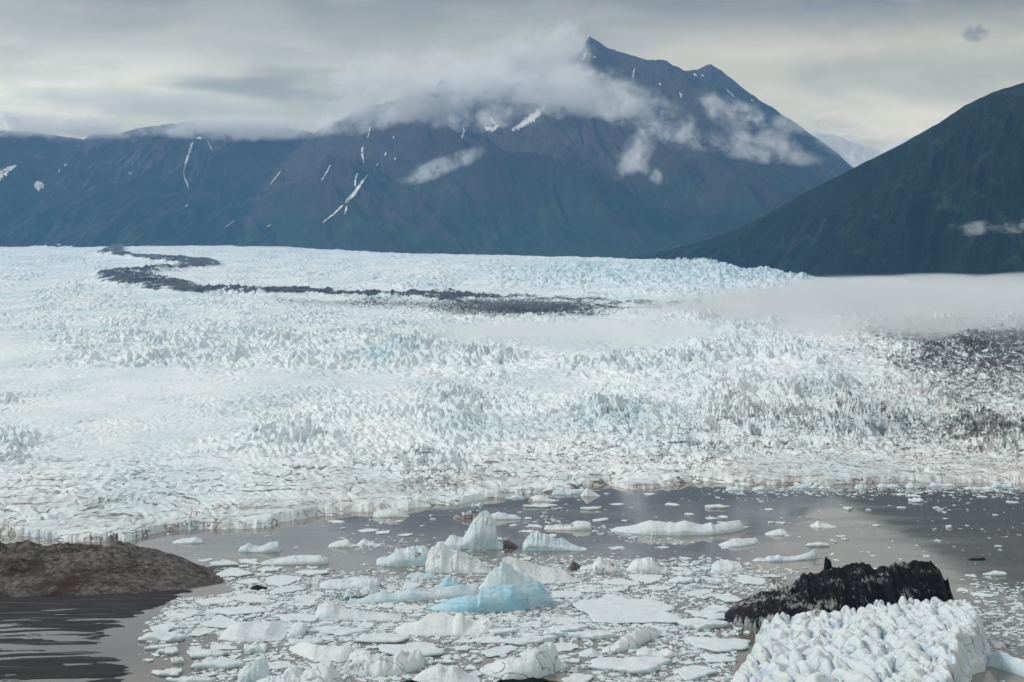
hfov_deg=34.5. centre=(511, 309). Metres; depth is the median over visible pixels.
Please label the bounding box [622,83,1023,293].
mountain
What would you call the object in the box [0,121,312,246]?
mountain range
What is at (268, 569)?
ice floe
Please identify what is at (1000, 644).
ice floe
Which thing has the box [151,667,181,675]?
ice floe
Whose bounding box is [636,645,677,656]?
iceberg
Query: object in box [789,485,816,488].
iceberg
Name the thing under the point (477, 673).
ice floe
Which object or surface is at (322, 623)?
ice floe
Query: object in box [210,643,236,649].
ice floe
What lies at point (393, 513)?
iceberg
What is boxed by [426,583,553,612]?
iceberg
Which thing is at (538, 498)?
iceberg
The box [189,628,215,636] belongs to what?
ice floe
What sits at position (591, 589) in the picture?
ice floe
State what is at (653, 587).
ice floe
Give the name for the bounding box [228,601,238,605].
ice floe
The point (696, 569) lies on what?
ice floe
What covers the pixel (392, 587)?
ice floe
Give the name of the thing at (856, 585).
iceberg
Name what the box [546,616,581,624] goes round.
ice floe
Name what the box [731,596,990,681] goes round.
iceberg
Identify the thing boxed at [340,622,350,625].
ice floe
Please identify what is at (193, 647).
ice floe
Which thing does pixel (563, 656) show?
ice floe
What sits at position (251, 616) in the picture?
ice floe
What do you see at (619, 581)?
ice floe
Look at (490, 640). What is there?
ice floe
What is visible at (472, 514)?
iceberg
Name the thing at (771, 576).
ice floe
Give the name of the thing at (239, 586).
ice floe
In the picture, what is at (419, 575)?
iceberg
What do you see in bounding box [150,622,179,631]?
ice floe
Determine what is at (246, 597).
ice floe
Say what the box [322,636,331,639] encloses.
ice floe
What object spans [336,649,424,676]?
iceberg
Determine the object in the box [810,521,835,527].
iceberg
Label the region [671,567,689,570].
ice floe
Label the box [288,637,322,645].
ice floe
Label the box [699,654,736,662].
ice floe
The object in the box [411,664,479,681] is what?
iceberg
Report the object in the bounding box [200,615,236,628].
ice floe
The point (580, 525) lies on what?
iceberg
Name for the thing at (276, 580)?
ice floe
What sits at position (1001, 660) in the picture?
iceberg
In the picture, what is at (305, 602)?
ice floe
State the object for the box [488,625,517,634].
ice floe
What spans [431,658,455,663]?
ice floe
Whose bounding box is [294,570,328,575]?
ice floe
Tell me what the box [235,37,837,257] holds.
mountain
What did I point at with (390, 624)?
ice floe
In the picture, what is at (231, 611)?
ice floe
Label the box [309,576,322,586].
iceberg
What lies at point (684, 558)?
ice floe
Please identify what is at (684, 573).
ice floe
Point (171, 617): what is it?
ice floe
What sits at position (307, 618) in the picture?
ice floe
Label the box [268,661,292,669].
ice floe
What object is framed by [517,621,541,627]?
ice floe
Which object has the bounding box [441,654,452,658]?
ice floe
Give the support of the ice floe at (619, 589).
on the lake
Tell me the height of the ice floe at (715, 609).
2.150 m
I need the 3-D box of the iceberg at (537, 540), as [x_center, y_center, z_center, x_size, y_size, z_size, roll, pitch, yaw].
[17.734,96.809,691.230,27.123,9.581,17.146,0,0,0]
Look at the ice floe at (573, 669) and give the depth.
455.67 m
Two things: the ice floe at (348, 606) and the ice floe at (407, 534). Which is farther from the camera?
the ice floe at (407, 534)
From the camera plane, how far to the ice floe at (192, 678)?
441.98 m
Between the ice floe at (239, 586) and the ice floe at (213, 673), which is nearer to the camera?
the ice floe at (213, 673)
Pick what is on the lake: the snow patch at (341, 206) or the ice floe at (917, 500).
the ice floe at (917, 500)
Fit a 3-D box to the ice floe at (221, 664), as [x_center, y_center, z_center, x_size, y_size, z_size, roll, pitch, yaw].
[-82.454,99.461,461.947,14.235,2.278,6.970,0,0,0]
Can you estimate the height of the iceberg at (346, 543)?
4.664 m
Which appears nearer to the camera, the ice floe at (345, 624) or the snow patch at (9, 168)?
the ice floe at (345, 624)
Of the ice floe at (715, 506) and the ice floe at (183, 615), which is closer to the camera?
the ice floe at (183, 615)
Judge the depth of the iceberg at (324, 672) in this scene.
432.44 m
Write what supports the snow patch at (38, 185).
on the mountain range
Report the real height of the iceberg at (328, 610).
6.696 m
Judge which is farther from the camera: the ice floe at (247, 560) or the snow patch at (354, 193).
the snow patch at (354, 193)
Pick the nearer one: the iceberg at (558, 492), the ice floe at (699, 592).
the ice floe at (699, 592)
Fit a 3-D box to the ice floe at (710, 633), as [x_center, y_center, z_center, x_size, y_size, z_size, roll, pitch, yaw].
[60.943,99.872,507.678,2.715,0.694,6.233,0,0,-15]
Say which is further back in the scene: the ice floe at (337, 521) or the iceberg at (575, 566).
the ice floe at (337, 521)
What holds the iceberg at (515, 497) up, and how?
on the lake
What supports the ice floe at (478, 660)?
on the lake
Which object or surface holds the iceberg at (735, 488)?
on the lake
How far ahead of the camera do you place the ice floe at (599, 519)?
782.95 m
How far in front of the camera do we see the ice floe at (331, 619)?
529.75 m
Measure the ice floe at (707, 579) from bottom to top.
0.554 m
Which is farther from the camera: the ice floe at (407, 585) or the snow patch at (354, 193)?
the snow patch at (354, 193)
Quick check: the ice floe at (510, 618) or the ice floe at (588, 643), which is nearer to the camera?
the ice floe at (588, 643)
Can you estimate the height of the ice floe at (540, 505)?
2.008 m
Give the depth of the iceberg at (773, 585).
580.95 m
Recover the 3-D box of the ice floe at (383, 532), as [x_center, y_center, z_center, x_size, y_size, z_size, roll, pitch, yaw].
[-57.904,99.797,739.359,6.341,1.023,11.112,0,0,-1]
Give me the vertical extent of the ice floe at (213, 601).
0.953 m
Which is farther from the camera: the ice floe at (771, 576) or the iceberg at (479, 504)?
the iceberg at (479, 504)
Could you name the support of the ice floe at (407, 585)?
on the lake
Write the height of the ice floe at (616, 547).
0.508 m
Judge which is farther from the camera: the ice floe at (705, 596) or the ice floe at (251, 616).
the ice floe at (705, 596)
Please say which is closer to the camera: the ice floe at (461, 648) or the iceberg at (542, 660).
the iceberg at (542, 660)
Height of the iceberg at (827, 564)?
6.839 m
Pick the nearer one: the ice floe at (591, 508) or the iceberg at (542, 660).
the iceberg at (542, 660)
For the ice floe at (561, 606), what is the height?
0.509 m
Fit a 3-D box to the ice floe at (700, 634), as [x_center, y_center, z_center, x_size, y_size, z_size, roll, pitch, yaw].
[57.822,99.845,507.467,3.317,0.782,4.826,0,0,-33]
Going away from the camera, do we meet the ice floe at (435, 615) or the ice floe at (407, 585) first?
the ice floe at (435, 615)
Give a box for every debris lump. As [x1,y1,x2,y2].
[249,585,267,590]
[497,677,556,681]
[968,557,985,560]
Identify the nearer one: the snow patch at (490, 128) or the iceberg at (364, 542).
the iceberg at (364, 542)
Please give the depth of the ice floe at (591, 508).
824.48 m
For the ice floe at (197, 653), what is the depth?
476.02 m
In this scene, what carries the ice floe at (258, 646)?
on the lake
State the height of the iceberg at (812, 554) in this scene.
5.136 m
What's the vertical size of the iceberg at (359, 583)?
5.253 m
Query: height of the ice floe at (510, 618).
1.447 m
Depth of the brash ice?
548.07 m
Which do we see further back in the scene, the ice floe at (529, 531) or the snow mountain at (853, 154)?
the snow mountain at (853, 154)
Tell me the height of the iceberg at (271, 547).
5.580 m
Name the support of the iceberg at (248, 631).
on the lake
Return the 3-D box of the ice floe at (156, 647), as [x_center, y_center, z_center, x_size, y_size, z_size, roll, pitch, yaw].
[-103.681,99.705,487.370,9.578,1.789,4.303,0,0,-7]
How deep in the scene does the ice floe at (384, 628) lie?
514.96 m
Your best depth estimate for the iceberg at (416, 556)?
643.97 m
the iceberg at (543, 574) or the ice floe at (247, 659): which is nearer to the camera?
the ice floe at (247, 659)
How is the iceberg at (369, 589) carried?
on the lake
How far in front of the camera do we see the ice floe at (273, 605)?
555.95 m
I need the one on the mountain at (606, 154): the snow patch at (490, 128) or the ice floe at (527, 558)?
the snow patch at (490, 128)
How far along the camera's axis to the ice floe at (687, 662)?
466.10 m
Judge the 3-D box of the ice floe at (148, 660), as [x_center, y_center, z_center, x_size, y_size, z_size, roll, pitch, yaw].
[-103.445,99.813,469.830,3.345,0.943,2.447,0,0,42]
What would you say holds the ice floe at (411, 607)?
on the lake
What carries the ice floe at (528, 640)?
on the lake
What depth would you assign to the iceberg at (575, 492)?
894.25 m
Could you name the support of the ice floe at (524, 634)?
on the lake
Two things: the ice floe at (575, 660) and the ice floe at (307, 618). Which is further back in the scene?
the ice floe at (307, 618)
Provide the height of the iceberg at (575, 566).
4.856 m
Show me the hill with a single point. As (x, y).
(28, 568)
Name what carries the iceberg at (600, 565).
on the lake
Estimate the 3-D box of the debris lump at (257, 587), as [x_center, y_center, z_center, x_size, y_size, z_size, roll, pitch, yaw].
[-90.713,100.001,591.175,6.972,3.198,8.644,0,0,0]
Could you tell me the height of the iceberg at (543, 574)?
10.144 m
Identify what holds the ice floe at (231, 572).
on the lake
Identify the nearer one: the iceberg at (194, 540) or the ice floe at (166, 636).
the ice floe at (166, 636)
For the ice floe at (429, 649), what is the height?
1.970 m
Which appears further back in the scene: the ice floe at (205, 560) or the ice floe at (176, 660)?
the ice floe at (205, 560)
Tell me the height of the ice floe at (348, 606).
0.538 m
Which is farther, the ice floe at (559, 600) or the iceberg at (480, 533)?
the iceberg at (480, 533)
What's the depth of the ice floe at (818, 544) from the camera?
695.87 m
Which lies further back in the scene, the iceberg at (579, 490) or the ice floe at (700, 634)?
the iceberg at (579, 490)
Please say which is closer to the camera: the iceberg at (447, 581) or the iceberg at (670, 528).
the iceberg at (447, 581)
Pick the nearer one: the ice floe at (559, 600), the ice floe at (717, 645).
the ice floe at (717, 645)
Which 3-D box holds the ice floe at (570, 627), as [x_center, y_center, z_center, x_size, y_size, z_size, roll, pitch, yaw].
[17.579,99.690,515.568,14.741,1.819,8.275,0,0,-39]
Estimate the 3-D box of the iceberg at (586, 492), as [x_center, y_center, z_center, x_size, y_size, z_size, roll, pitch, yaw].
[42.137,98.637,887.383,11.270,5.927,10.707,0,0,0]
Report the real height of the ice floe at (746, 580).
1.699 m
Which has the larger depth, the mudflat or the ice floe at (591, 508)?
the ice floe at (591, 508)
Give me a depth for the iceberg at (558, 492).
891.80 m
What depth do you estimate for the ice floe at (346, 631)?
509.04 m
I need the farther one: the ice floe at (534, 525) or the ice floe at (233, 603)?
the ice floe at (534, 525)
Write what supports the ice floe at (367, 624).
on the lake
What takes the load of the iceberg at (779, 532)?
on the lake
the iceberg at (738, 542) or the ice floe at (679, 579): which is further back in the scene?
the iceberg at (738, 542)
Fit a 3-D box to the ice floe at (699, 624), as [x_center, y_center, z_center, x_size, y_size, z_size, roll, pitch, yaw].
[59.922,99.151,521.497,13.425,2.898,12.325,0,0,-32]
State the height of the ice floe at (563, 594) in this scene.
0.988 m
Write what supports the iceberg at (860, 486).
on the lake
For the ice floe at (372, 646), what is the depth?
487.34 m
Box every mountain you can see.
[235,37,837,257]
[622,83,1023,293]
[807,131,915,167]
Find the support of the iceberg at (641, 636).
on the lake
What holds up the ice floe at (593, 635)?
on the lake
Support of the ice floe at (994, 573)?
on the lake
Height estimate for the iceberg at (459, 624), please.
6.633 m
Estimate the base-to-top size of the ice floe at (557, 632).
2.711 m
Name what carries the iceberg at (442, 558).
on the lake
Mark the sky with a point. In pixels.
(876, 74)
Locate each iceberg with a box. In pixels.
[172,537,203,543]
[217,621,307,641]
[237,655,269,681]
[238,541,281,552]
[256,661,343,681]
[260,555,328,564]
[289,642,367,661]
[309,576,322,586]
[315,602,401,620]
[320,577,379,589]
[328,539,355,547]
[329,591,365,600]
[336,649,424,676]
[347,584,479,603]
[356,539,380,545]
[361,585,377,593]
[373,508,408,517]
[376,545,428,566]
[394,613,493,635]
[406,573,436,578]
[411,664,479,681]
[425,542,491,573]
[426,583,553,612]
[439,575,459,586]
[444,511,517,549]
[453,510,479,518]
[471,502,482,505]
[479,561,548,590]
[480,642,565,678]
[491,512,520,519]
[502,557,575,582]
[505,495,523,498]
[522,530,586,550]
[528,495,555,501]
[544,521,591,529]
[552,490,573,494]
[564,488,583,492]
[566,490,580,494]
[568,561,584,570]
[579,647,602,656]
[580,488,600,496]
[580,557,625,573]
[602,625,666,652]
[611,520,744,535]
[627,557,667,571]
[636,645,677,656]
[711,560,745,572]
[718,537,758,546]
[722,560,953,628]
[725,485,744,490]
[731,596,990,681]
[752,485,766,490]
[753,549,819,561]
[764,579,785,591]
[765,529,788,535]
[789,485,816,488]
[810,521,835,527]
[824,556,831,569]
[855,484,866,488]
[877,483,900,486]
[905,483,917,487]
[929,482,954,486]
[965,487,995,488]
[986,650,1023,676]
[991,481,1012,487]
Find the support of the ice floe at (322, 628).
on the lake
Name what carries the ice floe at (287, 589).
on the lake
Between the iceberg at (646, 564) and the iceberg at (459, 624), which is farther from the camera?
the iceberg at (646, 564)
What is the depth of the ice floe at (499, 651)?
481.69 m
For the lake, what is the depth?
705.88 m
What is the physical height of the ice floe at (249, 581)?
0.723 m
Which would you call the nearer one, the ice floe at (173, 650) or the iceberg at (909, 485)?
the ice floe at (173, 650)
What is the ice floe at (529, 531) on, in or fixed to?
on the lake
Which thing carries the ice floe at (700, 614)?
on the lake
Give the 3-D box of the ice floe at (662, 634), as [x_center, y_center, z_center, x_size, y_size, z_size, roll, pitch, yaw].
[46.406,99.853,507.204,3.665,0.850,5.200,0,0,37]
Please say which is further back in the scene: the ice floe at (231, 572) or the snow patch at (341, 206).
the snow patch at (341, 206)
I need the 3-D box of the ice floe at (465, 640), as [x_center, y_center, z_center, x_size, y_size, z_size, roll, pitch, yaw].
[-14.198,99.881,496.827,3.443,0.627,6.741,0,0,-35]
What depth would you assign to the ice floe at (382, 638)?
497.69 m
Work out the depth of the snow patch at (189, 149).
11640.18 m
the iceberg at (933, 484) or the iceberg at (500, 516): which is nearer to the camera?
the iceberg at (500, 516)
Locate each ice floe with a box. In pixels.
[137,630,185,641]
[143,658,153,661]
[144,644,177,649]
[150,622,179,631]
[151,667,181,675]
[156,646,177,654]
[162,615,176,620]
[163,610,197,618]
[165,675,214,681]
[170,657,183,663]
[186,648,228,658]
[188,646,202,649]
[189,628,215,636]
[190,659,243,668]
[196,597,234,605]
[199,558,212,561]
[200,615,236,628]
[201,671,218,676]
[207,606,266,615]
[209,559,237,566]
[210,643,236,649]
[216,567,253,576]
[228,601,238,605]
[232,593,269,602]
[234,584,244,587]
[236,578,261,583]
[238,559,256,562]
[242,658,252,661]
[243,638,267,653]
[245,614,256,618]
[257,566,281,571]
[265,575,301,585]
[265,603,280,607]
[266,585,304,594]
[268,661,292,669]
[275,613,318,622]
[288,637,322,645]
[293,595,322,605]
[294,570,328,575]
[298,609,311,612]
[306,626,345,632]
[316,621,333,625]
[318,618,343,620]
[320,627,368,635]
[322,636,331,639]
[328,520,343,523]
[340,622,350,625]
[344,604,359,607]
[351,644,360,647]
[357,529,378,532]
[357,633,408,643]
[359,622,374,627]
[365,645,377,648]
[372,677,386,680]
[376,530,390,533]
[377,604,392,607]
[377,642,444,657]
[378,627,389,629]
[381,623,394,626]
[387,586,398,589]
[394,605,426,609]
[398,533,412,536]
[403,582,421,588]
[411,613,423,616]
[423,613,453,618]
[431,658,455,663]
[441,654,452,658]
[453,646,469,651]
[457,638,472,642]
[464,664,476,669]
[471,636,502,643]
[471,670,481,676]
[474,658,483,662]
[481,645,517,656]
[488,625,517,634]
[500,616,518,621]
[500,635,558,645]
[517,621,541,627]
[518,530,534,532]
[520,557,532,560]
[522,632,535,636]
[523,504,557,507]
[525,524,541,527]
[543,628,563,637]
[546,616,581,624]
[547,624,589,631]
[552,590,582,598]
[553,598,563,602]
[554,642,578,651]
[557,604,569,607]
[559,655,570,658]
[561,673,593,681]
[564,658,579,663]
[568,630,615,639]
[568,667,577,672]
[572,593,680,623]
[576,585,598,591]
[580,506,601,509]
[584,640,593,645]
[587,656,671,674]
[592,518,608,521]
[598,578,639,584]
[608,546,623,549]
[611,586,624,591]
[629,574,662,582]
[641,624,668,630]
[647,585,672,590]
[656,546,668,548]
[659,632,670,636]
[665,503,679,505]
[668,575,693,583]
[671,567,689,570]
[673,570,693,576]
[675,665,717,680]
[677,617,728,630]
[679,556,691,559]
[682,661,693,664]
[684,610,724,619]
[685,589,713,595]
[685,636,750,652]
[692,568,701,571]
[694,632,707,635]
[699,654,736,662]
[700,595,710,598]
[701,605,729,612]
[704,504,725,508]
[704,577,721,581]
[704,632,716,635]
[714,593,741,602]
[738,576,766,585]
[764,574,780,577]
[806,542,829,546]
[908,497,923,502]
[956,588,968,591]
[972,592,994,596]
[983,570,1006,576]
[991,622,1003,627]
[992,643,1006,646]
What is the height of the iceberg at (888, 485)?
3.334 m
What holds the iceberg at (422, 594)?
on the lake
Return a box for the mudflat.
[0,589,191,681]
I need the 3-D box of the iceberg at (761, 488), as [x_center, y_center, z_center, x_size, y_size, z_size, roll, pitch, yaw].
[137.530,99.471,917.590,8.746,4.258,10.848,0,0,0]
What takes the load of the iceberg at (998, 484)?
on the lake
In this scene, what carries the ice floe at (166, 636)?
on the lake
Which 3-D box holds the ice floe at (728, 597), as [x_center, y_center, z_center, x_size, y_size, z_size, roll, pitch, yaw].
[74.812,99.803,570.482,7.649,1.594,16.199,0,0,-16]
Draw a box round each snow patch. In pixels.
[0,165,15,180]
[34,181,43,190]
[183,142,192,186]
[324,205,342,221]
[345,175,367,202]
[484,125,498,130]
[512,105,545,130]
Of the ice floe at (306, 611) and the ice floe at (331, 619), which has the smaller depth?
the ice floe at (331, 619)
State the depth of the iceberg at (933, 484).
932.79 m
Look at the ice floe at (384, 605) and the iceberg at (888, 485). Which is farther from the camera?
the iceberg at (888, 485)
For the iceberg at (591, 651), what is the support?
on the lake
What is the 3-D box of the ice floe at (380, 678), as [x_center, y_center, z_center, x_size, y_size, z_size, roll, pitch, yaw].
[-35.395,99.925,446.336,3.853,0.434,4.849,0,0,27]
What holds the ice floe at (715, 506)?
on the lake
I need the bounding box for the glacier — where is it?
[0,243,1023,541]
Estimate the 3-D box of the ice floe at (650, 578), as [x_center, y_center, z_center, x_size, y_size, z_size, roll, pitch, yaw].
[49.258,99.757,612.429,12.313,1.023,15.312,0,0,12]
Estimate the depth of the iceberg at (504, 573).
586.23 m
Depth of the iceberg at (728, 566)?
630.16 m
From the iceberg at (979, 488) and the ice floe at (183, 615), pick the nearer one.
the ice floe at (183, 615)
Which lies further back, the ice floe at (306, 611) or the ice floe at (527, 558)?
the ice floe at (527, 558)
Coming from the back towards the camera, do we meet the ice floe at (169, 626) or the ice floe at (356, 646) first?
the ice floe at (169, 626)
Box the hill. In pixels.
[0,539,234,597]
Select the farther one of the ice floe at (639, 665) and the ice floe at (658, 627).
the ice floe at (658, 627)
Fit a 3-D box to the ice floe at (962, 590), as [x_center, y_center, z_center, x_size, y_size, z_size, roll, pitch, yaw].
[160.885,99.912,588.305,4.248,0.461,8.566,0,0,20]
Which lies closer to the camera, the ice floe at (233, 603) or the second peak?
the ice floe at (233, 603)
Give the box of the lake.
[0,482,1023,681]
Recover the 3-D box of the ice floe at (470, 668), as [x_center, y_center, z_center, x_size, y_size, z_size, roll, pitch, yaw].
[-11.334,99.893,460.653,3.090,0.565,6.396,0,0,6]
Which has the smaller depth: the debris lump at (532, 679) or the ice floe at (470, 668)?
the debris lump at (532, 679)
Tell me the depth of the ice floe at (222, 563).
643.85 m
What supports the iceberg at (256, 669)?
on the lake
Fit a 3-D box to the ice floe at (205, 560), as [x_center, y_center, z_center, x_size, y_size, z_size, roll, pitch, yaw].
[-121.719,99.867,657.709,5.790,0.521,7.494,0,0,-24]
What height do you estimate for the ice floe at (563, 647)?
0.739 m
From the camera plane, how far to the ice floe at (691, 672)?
451.70 m
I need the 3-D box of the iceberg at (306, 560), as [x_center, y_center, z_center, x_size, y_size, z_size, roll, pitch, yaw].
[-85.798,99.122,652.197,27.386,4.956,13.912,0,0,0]
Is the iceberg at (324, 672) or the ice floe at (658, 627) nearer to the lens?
the iceberg at (324, 672)
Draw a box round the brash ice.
[0,484,1023,681]
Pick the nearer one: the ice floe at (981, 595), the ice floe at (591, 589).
the ice floe at (981, 595)
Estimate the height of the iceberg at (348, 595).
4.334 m
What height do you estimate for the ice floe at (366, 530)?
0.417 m
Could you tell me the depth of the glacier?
1592.04 m
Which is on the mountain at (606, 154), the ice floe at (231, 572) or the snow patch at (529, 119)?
the snow patch at (529, 119)
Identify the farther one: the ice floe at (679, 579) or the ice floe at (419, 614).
the ice floe at (679, 579)
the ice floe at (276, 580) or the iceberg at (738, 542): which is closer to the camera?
the ice floe at (276, 580)
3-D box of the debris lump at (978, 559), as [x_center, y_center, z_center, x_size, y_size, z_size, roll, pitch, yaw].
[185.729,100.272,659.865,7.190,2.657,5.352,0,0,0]
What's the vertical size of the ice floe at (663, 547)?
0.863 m
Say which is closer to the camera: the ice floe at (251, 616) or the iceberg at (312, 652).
the iceberg at (312, 652)
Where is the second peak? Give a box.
[687,64,852,175]
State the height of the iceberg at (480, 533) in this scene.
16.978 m
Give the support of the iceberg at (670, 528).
on the lake
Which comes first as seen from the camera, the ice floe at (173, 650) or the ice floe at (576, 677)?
the ice floe at (576, 677)
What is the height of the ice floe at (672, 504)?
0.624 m
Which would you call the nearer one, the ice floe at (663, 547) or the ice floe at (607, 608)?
the ice floe at (607, 608)
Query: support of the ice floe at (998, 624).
on the lake
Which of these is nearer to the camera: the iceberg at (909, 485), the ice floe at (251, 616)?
the ice floe at (251, 616)
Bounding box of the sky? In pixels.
[0,0,1023,149]

